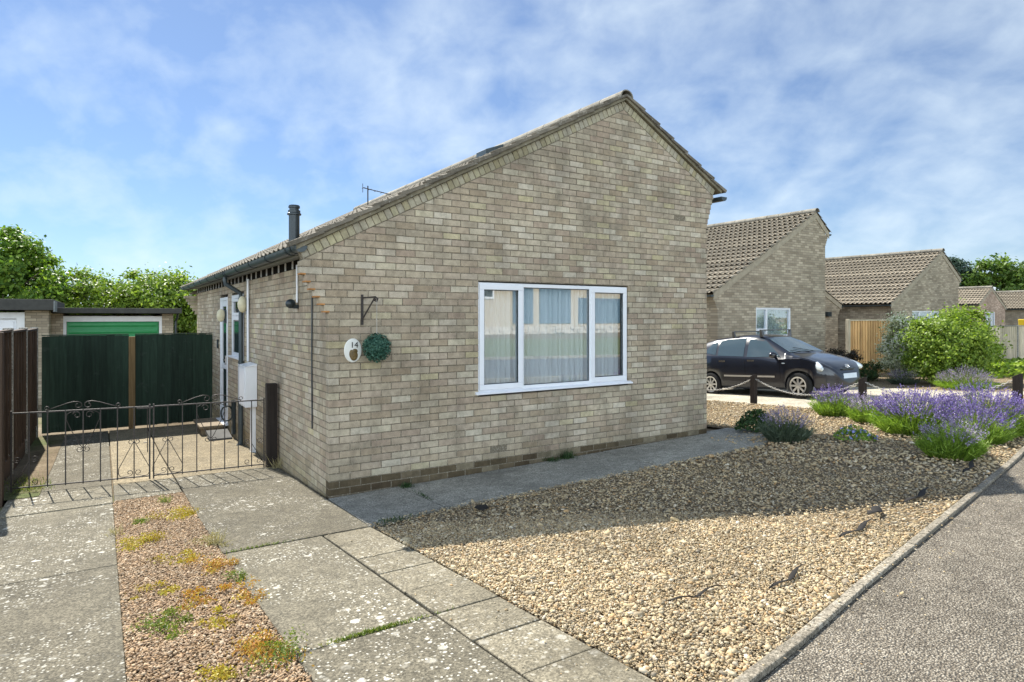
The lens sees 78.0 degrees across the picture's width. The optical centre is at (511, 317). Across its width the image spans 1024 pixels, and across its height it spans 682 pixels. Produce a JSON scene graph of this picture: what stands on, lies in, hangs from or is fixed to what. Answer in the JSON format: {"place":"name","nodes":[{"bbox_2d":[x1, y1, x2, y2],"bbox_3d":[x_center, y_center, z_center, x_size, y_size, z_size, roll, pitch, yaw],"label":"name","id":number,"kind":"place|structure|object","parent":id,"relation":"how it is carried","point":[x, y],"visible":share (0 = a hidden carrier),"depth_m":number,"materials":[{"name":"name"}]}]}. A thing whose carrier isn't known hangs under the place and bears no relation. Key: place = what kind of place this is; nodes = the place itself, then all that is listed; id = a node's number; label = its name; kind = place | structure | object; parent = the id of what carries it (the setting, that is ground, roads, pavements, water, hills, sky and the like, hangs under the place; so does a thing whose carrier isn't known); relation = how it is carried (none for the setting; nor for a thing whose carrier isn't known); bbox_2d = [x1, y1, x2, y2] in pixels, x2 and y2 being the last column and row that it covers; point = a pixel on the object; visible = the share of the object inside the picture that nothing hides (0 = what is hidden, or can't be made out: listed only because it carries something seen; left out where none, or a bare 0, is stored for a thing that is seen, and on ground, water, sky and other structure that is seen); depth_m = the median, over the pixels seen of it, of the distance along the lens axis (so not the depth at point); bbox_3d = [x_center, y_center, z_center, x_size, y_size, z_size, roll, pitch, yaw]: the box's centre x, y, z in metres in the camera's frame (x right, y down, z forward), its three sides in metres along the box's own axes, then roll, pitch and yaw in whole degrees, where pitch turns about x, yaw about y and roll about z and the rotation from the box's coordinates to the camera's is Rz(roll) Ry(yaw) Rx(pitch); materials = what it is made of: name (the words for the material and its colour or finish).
{"place":"outdoors","nodes":[
{"label":"outdoors","id":0,"kind":"place"},
{"bbox_2d":[4,434,64,499],"bbox_3d":[-6.857,2.040,9.118,0.450,0.227,5.800,0,0,-33],"label":"soil bed","id":1,"kind":"object","parent":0,"point":[38,447],"visible":0.77,"depth_m":8.79,"materials":[{"name":"soil"}]},
{"bbox_2d":[4,477,63,493],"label":"weed tuft","id":2,"kind":"object","parent":1,"relation":"on","point":[35,488],"visible":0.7,"depth_m":7.15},
{"bbox_2d":[0,486,112,518],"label":"driveway","id":3,"kind":"structure","parent":0,"point":[59,501],"depth_m":6.51,"materials":[{"name":"concrete"}]},
{"bbox_2d":[0,504,116,585],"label":"driveway","id":4,"kind":"structure","parent":0,"point":[43,545],"depth_m":5.08,"materials":[{"name":"concrete"}]},
{"bbox_2d":[0,565,125,681],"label":"driveway","id":5,"kind":"structure","parent":0,"point":[64,628],"depth_m":3.31,"materials":[{"name":"concrete"}]},
{"bbox_2d":[40,431,111,494],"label":"driveway","id":6,"kind":"structure","parent":0,"point":[74,465],"depth_m":8.74,"materials":[{"name":"concrete"}]},
{"bbox_2d":[109,428,173,485],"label":"driveway","id":7,"kind":"structure","parent":0,"point":[125,436],"depth_m":9.18,"materials":[{"name":"concrete"}]},
{"bbox_2d":[113,478,181,500],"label":"driveway","id":8,"kind":"structure","parent":0,"point":[137,490],"depth_m":7.00,"materials":[{"name":"concrete"}]},
{"bbox_2d":[148,424,262,479],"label":"driveway","id":9,"kind":"structure","parent":0,"point":[203,450],"depth_m":9.50,"materials":[{"name":"concrete"}]},
{"bbox_2d":[193,418,223,435],"bbox_3d":[-5.625,2.045,11.701,0.385,0.210,1.000,0,0,-33],"label":"doorstep","id":10,"kind":"object","parent":9,"relation":"on","point":[205,422],"depth_m":11.42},
{"bbox_2d":[205,429,231,440],"bbox_3d":[-5.069,2.032,10.929,0.360,0.103,0.500,0,0,-33],"label":"ramp board","id":11,"kind":"object","parent":9,"relation":"on","point":[219,434],"visible":0.88,"depth_m":10.89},
{"bbox_2d":[176,467,368,554],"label":"driveway","id":12,"kind":"structure","parent":0,"point":[253,507],"depth_m":5.99,"materials":[{"name":"concrete"}]},
{"bbox_2d":[224,536,432,654],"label":"driveway","id":13,"kind":"structure","parent":0,"point":[320,589],"depth_m":3.66,"materials":[{"name":"concrete"}]},
{"bbox_2d":[328,487,443,527],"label":"path","id":14,"kind":"structure","parent":0,"point":[370,507],"depth_m":5.91,"materials":[{"name":"concrete"}]},
{"bbox_2d":[296,616,527,681],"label":"driveway","id":15,"kind":"structure","parent":0,"point":[433,649],"depth_m":2.78,"materials":[{"name":"concrete"}]},
{"bbox_2d":[0,370,1009,681],"bbox_3d":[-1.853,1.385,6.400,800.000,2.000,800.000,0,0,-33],"label":"ground","id":16,"kind":"structure","parent":0,"point":[108,430],"depth_m":12.28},
{"bbox_2d":[0,332,3,507],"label":"gate post","id":17,"kind":"object","parent":16,"relation":"on","point":[1,419],"visible":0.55,"depth_m":6.59,"materials":[{"name":"wood"}]},
{"bbox_2d":[10,400,152,491],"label":"iron gate","id":18,"kind":"structure","parent":17,"relation":"attached to","point":[149,407],"depth_m":7.24,"materials":[{"name":"metal"}]},
{"bbox_2d":[0,327,37,480],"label":"boundary fence","id":19,"kind":"object","parent":16,"relation":"on","point":[21,369],"visible":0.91,"depth_m":9.09,"materials":[{"name":"wood"}]},
{"bbox_2d":[0,299,64,404],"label":"garage","id":20,"kind":"structure","parent":16,"relation":"on","point":[15,314],"depth_m":16.38,"materials":[{"name":"beige brick"}]},
{"bbox_2d":[0,319,15,329],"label":"garage door","id":21,"kind":"structure","parent":20,"relation":"in","point":[4,323],"depth_m":16.26,"materials":[{"name":"white plastic"}]},
{"bbox_2d":[0,224,82,306],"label":"leafy tree","id":22,"kind":"object","parent":16,"relation":"on","point":[26,264],"visible":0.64,"depth_m":22.99,"materials":[{"name":"green plant"}]},
{"bbox_2d":[49,265,141,307],"bbox_3d":[-16.861,0.095,25.208,4.024,4.558,4.224,0,0,0],"label":"leafy tree","id":23,"kind":"object","parent":16,"relation":"on","point":[91,294],"visible":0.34,"depth_m":24.56,"materials":[{"name":"green plant"}]},
{"bbox_2d":[51,308,181,336],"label":"garage","id":24,"kind":"structure","parent":16,"relation":"on","point":[131,322],"depth_m":18.51,"materials":[{"name":"white paint"}]},
{"bbox_2d":[67,321,158,336],"bbox_3d":[-11.649,1.230,18.522,2.280,2.200,0.062,0,0,-33],"label":"garage door","id":25,"kind":"structure","parent":24,"relation":"in","point":[135,327],"depth_m":18.50,"materials":[{"name":"green paint"}]},
{"bbox_2d":[129,336,134,428],"bbox_3d":[-7.423,1.320,12.348,0.110,1.880,0.100,0,0,-33],"label":"fence post","id":26,"kind":"object","parent":16,"relation":"on","point":[132,371],"visible":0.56,"depth_m":12.30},
{"bbox_2d":[42,334,128,433],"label":"green boarded gate","id":27,"kind":"structure","parent":26,"relation":"attached to","point":[84,369],"depth_m":11.91,"materials":[{"name":"wood"}]},
{"bbox_2d":[135,333,211,425],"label":"green boarded gate","id":28,"kind":"structure","parent":26,"relation":"attached to","point":[173,368],"depth_m":12.70,"materials":[{"name":"wood"}]},
{"bbox_2d":[98,262,202,332],"bbox_3d":[-15.001,-0.038,26.753,4.515,4.822,4.510,0,0,28],"label":"leafy tree","id":29,"kind":"object","parent":16,"relation":"on","point":[167,288],"visible":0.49,"depth_m":25.71,"materials":[{"name":"green plant"}]},
{"bbox_2d":[163,278,197,332],"bbox_3d":[-13.233,0.343,27.283,4.125,4.001,3.822,0,0,-33],"label":"leafy tree","id":30,"kind":"object","parent":16,"relation":"on","point":[185,323],"visible":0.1,"depth_m":26.01,"materials":[{"name":"green plant"}]},
{"bbox_2d":[114,496,305,681],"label":"gravel strip","id":31,"kind":"object","parent":16,"relation":"on","point":[200,667],"visible":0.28,"depth_m":3.21,"materials":[{"name":"gravel"}]},
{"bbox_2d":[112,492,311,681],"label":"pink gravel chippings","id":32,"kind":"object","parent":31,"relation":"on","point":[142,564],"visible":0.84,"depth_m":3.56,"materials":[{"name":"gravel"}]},
{"bbox_2d":[115,530,173,551],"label":"sedum clump","id":33,"kind":"object","parent":32,"relation":"on","point":[146,539],"visible":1,"depth_m":4.95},
{"bbox_2d":[129,580,181,600],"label":"sedum clump","id":34,"kind":"object","parent":32,"relation":"on","point":[174,587],"visible":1,"depth_m":3.83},
{"bbox_2d":[126,606,193,640],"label":"weed tuft","id":35,"kind":"object","parent":32,"relation":"on","point":[167,623],"visible":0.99,"depth_m":3.26,"materials":[{"name":"plant"}]},
{"bbox_2d":[140,505,204,521],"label":"sedum clump","id":36,"kind":"object","parent":32,"relation":"on","point":[187,513],"visible":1,"depth_m":5.85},
{"bbox_2d":[150,549,202,564],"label":"sedum clump","id":37,"kind":"object","parent":32,"relation":"on","point":[186,552],"visible":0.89,"depth_m":4.46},
{"bbox_2d":[173,583,216,611],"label":"sedum clump","id":38,"kind":"object","parent":32,"relation":"on","point":[197,589],"visible":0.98,"depth_m":3.63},
{"bbox_2d":[177,554,241,575],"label":"sedum clump","id":39,"kind":"object","parent":32,"relation":"on","point":[215,565],"visible":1,"depth_m":4.27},
{"bbox_2d":[193,605,238,631],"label":"sedum clump","id":40,"kind":"object","parent":32,"relation":"on","point":[217,609],"visible":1,"depth_m":3.30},
{"bbox_2d":[192,660,243,681],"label":"sedum clump","id":41,"kind":"object","parent":32,"relation":"on","point":[220,673],"visible":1,"depth_m":2.71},
{"bbox_2d":[220,569,247,583],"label":"weed tuft","id":42,"kind":"object","parent":32,"relation":"on","point":[242,575],"visible":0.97,"depth_m":3.98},
{"bbox_2d":[216,574,269,606],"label":"sedum clump","id":43,"kind":"object","parent":32,"relation":"on","point":[247,596],"visible":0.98,"depth_m":3.67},
{"bbox_2d":[212,624,321,670],"bbox_3d":[-1.092,1.522,2.883,0.557,0.075,0.295,0,0,24],"label":"sedum clump","id":44,"kind":"object","parent":32,"relation":"on","point":[247,648],"visible":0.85,"depth_m":2.89,"materials":[{"name":"plant"}]},
{"bbox_2d":[244,625,307,675],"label":"weed tuft","id":45,"kind":"object","parent":32,"relation":"on","point":[283,649],"visible":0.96,"depth_m":2.84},
{"bbox_2d":[265,383,276,467],"bbox_3d":[-3.106,1.444,8.162,0.130,1.178,0.110,0,0,-33],"label":"gate post","id":46,"kind":"object","parent":16,"relation":"on","point":[270,421],"visible":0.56,"depth_m":8.11,"materials":[{"name":"wood"}]},
{"bbox_2d":[152,394,264,478],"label":"iron gate","id":47,"kind":"structure","parent":46,"relation":"attached to","point":[210,437],"depth_m":7.83,"materials":[{"name":"metal"}]},
{"bbox_2d":[324,527,387,548],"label":"paving","id":48,"kind":"structure","parent":16,"relation":"on","point":[338,540],"depth_m":4.87,"materials":[{"name":"concrete"}]},
{"bbox_2d":[340,537,409,561],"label":"paving","id":49,"kind":"structure","parent":16,"relation":"on","point":[386,545],"depth_m":4.53,"materials":[{"name":"concrete"}]},
{"bbox_2d":[304,606,452,649],"bbox_3d":[-0.634,1.539,3.131,0.775,0.053,0.066,0,0,-33],"label":"weed tuft","id":50,"kind":"object","parent":16,"relation":"on","point":[373,630],"visible":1,"depth_m":3.09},
{"bbox_2d":[358,548,433,576],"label":"paving","id":51,"kind":"structure","parent":16,"relation":"on","point":[387,562],"depth_m":4.20,"materials":[{"name":"concrete"}]},
{"bbox_2d":[380,562,461,595],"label":"paving","id":52,"kind":"structure","parent":16,"relation":"on","point":[403,581],"depth_m":3.87,"materials":[{"name":"concrete"}]},
{"bbox_2d":[406,577,497,616],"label":"paving","id":53,"kind":"structure","parent":16,"relation":"on","point":[462,592],"depth_m":3.53,"materials":[{"name":"concrete"}]},
{"bbox_2d":[180,89,726,498],"bbox_3d":[-2.364,-0.322,12.435,6.528,5.504,10.831,0,0,-33],"label":"brick bungalow","id":54,"kind":"object","parent":16,"relation":"on","point":[539,292],"visible":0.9,"depth_m":7.82,"materials":[{"name":"brick"}]},
{"bbox_2d":[216,297,227,425],"bbox_3d":[-5.450,0.807,11.923,0.140,2.355,0.910,0,0,-33],"label":"side door","id":55,"kind":"structure","parent":54,"relation":"in","point":[223,301],"depth_m":11.99,"materials":[{"name":"white plastic"}]},
{"bbox_2d":[220,400,235,434],"bbox_3d":[-4.871,1.720,10.832,0.232,0.580,0.120,0,0,-33],"label":"hose reel","id":56,"kind":"object","parent":54,"relation":"attached to","point":[232,407],"visible":0.92,"depth_m":10.83,"materials":[{"name":"black plastic"}]},
{"bbox_2d":[228,294,243,360],"bbox_3d":[-4.663,0.163,10.734,0.110,1.085,1.170,0,0,-33],"label":"side window","id":57,"kind":"structure","parent":54,"relation":"in","point":[235,311],"depth_m":10.88,"materials":[{"name":"white plastic"}]},
{"bbox_2d":[344,338,361,361],"bbox_3d":[-1.640,0.344,6.518,0.188,0.248,0.025,0,0,-33],"label":"house number plaque","id":58,"kind":"object","parent":54,"relation":"attached to","point":[352,350],"visible":1,"depth_m":6.51,"materials":[{"name":"white ceramic"}]},
{"bbox_2d":[361,295,378,324],"bbox_3d":[-1.473,-0.077,6.540,0.216,0.315,0.023,0,0,24],"label":"hanging bracket","id":59,"kind":"object","parent":54,"relation":"attached to","point":[374,299],"visible":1,"depth_m":6.56,"materials":[{"name":"metal"}]},
{"bbox_2d":[362,332,391,362],"bbox_3d":[-1.388,0.153,6.501,0.310,0.647,0.320,0,0,-33],"label":"topiary ball","id":60,"kind":"object","parent":59,"relation":"hanging from","point":[376,347],"visible":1,"depth_m":6.43,"materials":[{"name":"green plant"}]},
{"bbox_2d":[475,282,632,394],"bbox_3d":[0.555,0.247,8.052,2.446,1.309,0.248,0,0,-33],"label":"front window","id":61,"kind":"structure","parent":54,"relation":"in","point":[532,337],"depth_m":8.05,"materials":[{"name":"white plastic"}]},
{"bbox_2d":[437,597,538,642],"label":"paving","id":62,"kind":"structure","parent":16,"relation":"on","point":[482,622],"depth_m":3.19,"materials":[{"name":"concrete"}]},
{"bbox_2d":[475,620,591,676],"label":"paving","id":63,"kind":"structure","parent":16,"relation":"on","point":[517,652],"depth_m":2.86,"materials":[{"name":"concrete"}]},
{"bbox_2d":[523,648,654,681],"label":"paving","id":64,"kind":"structure","parent":16,"relation":"on","point":[594,665],"depth_m":2.60,"materials":[{"name":"concrete"}]},
{"bbox_2d":[706,208,831,351],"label":"brick house","id":65,"kind":"structure","parent":16,"relation":"on","point":[765,272],"depth_m":19.90,"materials":[{"name":"brick"}]},
{"bbox_2d":[756,307,790,336],"bbox_3d":[7.988,0.395,19.493,1.750,1.370,0.164,0,0,-33],"label":"window","id":66,"kind":"structure","parent":65,"relation":"in","point":[766,318],"depth_m":19.65,"materials":[{"name":"white plastic"}]},
{"bbox_2d":[825,290,842,351],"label":"brick house","id":67,"kind":"structure","parent":16,"relation":"on","point":[833,305],"depth_m":26.51,"materials":[{"name":"brick"}]},
{"bbox_2d":[846,319,895,374],"bbox_3d":[13.195,1.200,22.674,4.250,2.260,0.120,0,0,-33],"label":"board fence","id":68,"kind":"object","parent":16,"relation":"on","point":[861,336],"visible":0.4,"depth_m":22.13,"materials":[{"name":"brown wood"}]},
{"bbox_2d":[731,446,1023,681],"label":"pavement edging","id":69,"kind":"object","parent":16,"relation":"on","point":[771,661],"visible":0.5,"depth_m":3.27,"materials":[{"name":"concrete"}]},
{"bbox_2d":[825,248,961,355],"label":"brick house","id":70,"kind":"structure","parent":16,"relation":"on","point":[872,286],"depth_m":27.71,"materials":[{"name":"brick"}]},
{"bbox_2d":[912,311,938,322],"bbox_3d":[17.751,0.380,27.276,2.400,1.300,0.160,0,0,-33],"label":"window","id":71,"kind":"structure","parent":70,"relation":"in","point":[919,313],"depth_m":27.41,"materials":[{"name":"white plastic"}]},
{"bbox_2d":[856,373,1023,391],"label":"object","id":72,"kind":"structure","parent":16,"relation":"on","point":[882,382],"depth_m":17.28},
{"bbox_2d":[823,347,863,370],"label":"dark shrub","id":73,"kind":"object","parent":72,"relation":"on","point":[854,356],"visible":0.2,"depth_m":18.72,"materials":[{"name":"green plant"}]},
{"bbox_2d":[860,359,883,380],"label":"green shrub","id":74,"kind":"object","parent":72,"relation":"on","point":[871,372],"visible":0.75,"depth_m":18.99,"materials":[{"name":"green plant"}]},
{"bbox_2d":[872,311,925,376],"bbox_3d":[11.794,0.819,19.106,2.002,2.219,1.746,0,0,-33],"label":"variegated shrub","id":75,"kind":"object","parent":72,"relation":"on","point":[891,363],"visible":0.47,"depth_m":19.00,"materials":[{"name":"green plant"}]},
{"bbox_2d":[886,367,920,384],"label":"lavender bush","id":76,"kind":"object","parent":72,"relation":"on","point":[899,379],"visible":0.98,"depth_m":17.50,"materials":[{"name":"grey plant"}]},
{"bbox_2d":[884,302,1014,382],"bbox_3d":[11.859,0.716,17.321,2.911,2.266,2.715,0,0,32],"label":"clipped shrub","id":77,"kind":"object","parent":72,"relation":"on","point":[934,349],"visible":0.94,"depth_m":16.71,"materials":[{"name":"green plant"}]},
{"bbox_2d":[926,364,1006,389],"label":"lavender bush","id":78,"kind":"object","parent":72,"relation":"on","point":[954,380],"visible":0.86,"depth_m":15.66,"materials":[{"name":"green plant"}]},
{"bbox_2d":[926,298,1012,365],"bbox_3d":[14.562,0.646,20.524,2.154,2.529,2.246,0,0,-9],"label":"green shrub","id":79,"kind":"object","parent":72,"relation":"on","point":[977,312],"visible":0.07,"depth_m":20.20,"materials":[{"name":"green plant"}]},
{"bbox_2d":[892,357,1023,378],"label":"ground cover","id":80,"kind":"object","parent":16,"relation":"on","point":[1012,366],"visible":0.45,"depth_m":19.68,"materials":[{"name":"green plant"}]},
{"bbox_2d":[945,250,977,286],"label":"conifer tree","id":81,"kind":"object","parent":16,"relation":"on","point":[961,266],"visible":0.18,"depth_m":83.89,"materials":[{"name":"green plant"}]},
{"bbox_2d":[959,265,1000,290],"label":"leafy tree","id":82,"kind":"object","parent":16,"relation":"on","point":[976,278],"visible":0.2,"depth_m":82.81,"materials":[{"name":"green plant"}]},
{"bbox_2d":[958,286,1006,326],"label":"brick house","id":83,"kind":"structure","parent":16,"relation":"on","point":[988,296],"depth_m":45.02,"materials":[{"name":"brick"}]},
{"bbox_2d":[969,252,1023,290],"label":"leafy tree","id":84,"kind":"object","parent":16,"relation":"on","point":[1001,267],"visible":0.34,"depth_m":83.54,"materials":[{"name":"green plant"}]},
{"bbox_2d":[989,336,1008,362],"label":"yellow green shrub","id":85,"kind":"object","parent":16,"relation":"on","point":[998,358],"visible":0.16,"depth_m":23.35,"materials":[{"name":"green plant"}]},
{"bbox_2d":[988,325,1023,359],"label":"board fence","id":86,"kind":"object","parent":16,"relation":"on","point":[1015,333],"visible":0.38,"depth_m":27.22,"materials":[{"name":"wood"}]},
{"bbox_2d":[995,290,1023,326],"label":"brick house","id":87,"kind":"structure","parent":16,"relation":"on","point":[1013,301],"depth_m":48.49,"materials":[{"name":"tile"}]},
{"bbox_2d":[0,0,1023,294],"label":"sky","id":88,"kind":"structure","parent":0,"point":[134,133],"materials":[{"name":"blue"}]},
{"bbox_2d":[401,452,657,509],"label":"path","id":89,"kind":"structure","parent":0,"point":[447,493],"depth_m":6.82,"materials":[{"name":"concrete"}]},
{"bbox_2d":[603,428,770,466],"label":"path","id":90,"kind":"structure","parent":0,"point":[664,453],"depth_m":8.26,"materials":[{"name":"concrete"}]},
{"bbox_2d":[368,400,1023,681],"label":"gravel bed","id":91,"kind":"object","parent":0,"point":[908,513],"visible":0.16,"depth_m":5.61,"materials":[{"name":"gravel"}]},
{"bbox_2d":[734,409,772,431],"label":"shrub","id":92,"kind":"object","parent":91,"relation":"on","point":[750,418],"visible":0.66,"depth_m":9.27,"materials":[{"name":"green plant"}]},
{"bbox_2d":[750,374,756,404],"bbox_3d":[5.039,1.558,13.181,0.110,0.738,0.100,0,0,-33],"label":"chain post","id":93,"kind":"object","parent":91,"relation":"on","point":[753,390],"visible":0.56,"depth_m":13.14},
{"bbox_2d":[768,564,803,588],"bbox_3d":[1.547,1.437,3.514,0.468,0.018,0.047,0,0,-45],"label":"membrane scrap","id":94,"kind":"object","parent":91,"relation":"on","point":[792,574],"visible":1,"depth_m":3.49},
{"bbox_2d":[754,403,817,443],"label":"lavender bush","id":95,"kind":"object","parent":91,"relation":"on","point":[775,430],"visible":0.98,"depth_m":8.23,"materials":[{"name":"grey plant"}]},
{"bbox_2d":[808,383,863,416],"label":"lavender bush","id":96,"kind":"object","parent":91,"relation":"on","point":[828,407],"visible":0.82,"depth_m":10.62,"materials":[{"name":"green plant"}]},
{"bbox_2d":[832,424,877,441],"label":"flowering plant","id":97,"kind":"object","parent":91,"relation":"on","point":[860,433],"visible":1,"depth_m":8.02,"materials":[{"name":"green plant"}]},
{"bbox_2d":[858,377,866,401],"bbox_3d":[6.261,1.433,11.292,0.110,0.738,0.100,0,0,-33],"label":"chain post","id":98,"kind":"object","parent":91,"relation":"on","point":[862,386],"visible":0.5,"depth_m":11.25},
{"bbox_2d":[843,390,892,424],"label":"lavender bush","id":99,"kind":"object","parent":91,"relation":"on","point":[856,413],"visible":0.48,"depth_m":9.66,"materials":[{"name":"green plant"}]},
{"bbox_2d":[864,384,961,436],"bbox_3d":[5.357,1.236,8.387,1.257,0.711,1.342,0,0,-33],"label":"lavender bush","id":100,"kind":"object","parent":91,"relation":"on","point":[906,415],"visible":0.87,"depth_m":8.26,"materials":[{"name":"purple plant"}]},
{"bbox_2d":[912,410,993,460],"bbox_3d":[4.710,1.277,6.808,0.807,0.518,0.762,0,0,-33],"label":"lavender bush","id":101,"kind":"object","parent":91,"relation":"on","point":[939,444],"visible":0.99,"depth_m":6.68,"materials":[{"name":"green plant"}]},
{"bbox_2d":[924,379,1023,437],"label":"lavender bush","id":102,"kind":"object","parent":91,"relation":"on","point":[1016,412],"visible":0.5,"depth_m":7.99,"materials":[{"name":"purple plant"}]},
{"bbox_2d":[934,399,1020,445],"bbox_3d":[5.594,1.269,7.637,0.950,0.560,0.879,0,0,-33],"label":"lavender bush","id":103,"kind":"object","parent":91,"relation":"on","point":[1001,434],"visible":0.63,"depth_m":7.50,"materials":[{"name":"purple plant"}]},
{"bbox_2d":[1012,373,1022,414],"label":"chain post","id":104,"kind":"object","parent":91,"relation":"on","point":[1017,383],"visible":0.46,"depth_m":9.34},
{"bbox_2d":[706,387,1023,409],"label":"neighbour driveway","id":105,"kind":"structure","parent":0,"point":[768,396],"depth_m":15.03,"materials":[{"name":"concrete"}]},
{"bbox_2d":[706,329,862,397],"bbox_3d":[6.546,1.120,15.766,2.052,1.620,3.785,0,-4,-33],"label":"parked car","id":106,"kind":"object","parent":105,"relation":"on","point":[793,365],"visible":0.88,"depth_m":15.06,"materials":[{"name":"black paint"}]},
{"bbox_2d":[760,455,1023,681],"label":"pavement","id":107,"kind":"structure","parent":0,"point":[969,627],"depth_m":3.03,"materials":[{"name":"asphalt"}]},
{"bbox_2d":[323,446,1021,681],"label":"stray chippings","id":108,"kind":"object","parent":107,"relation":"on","point":[878,573],"visible":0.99,"depth_m":3.40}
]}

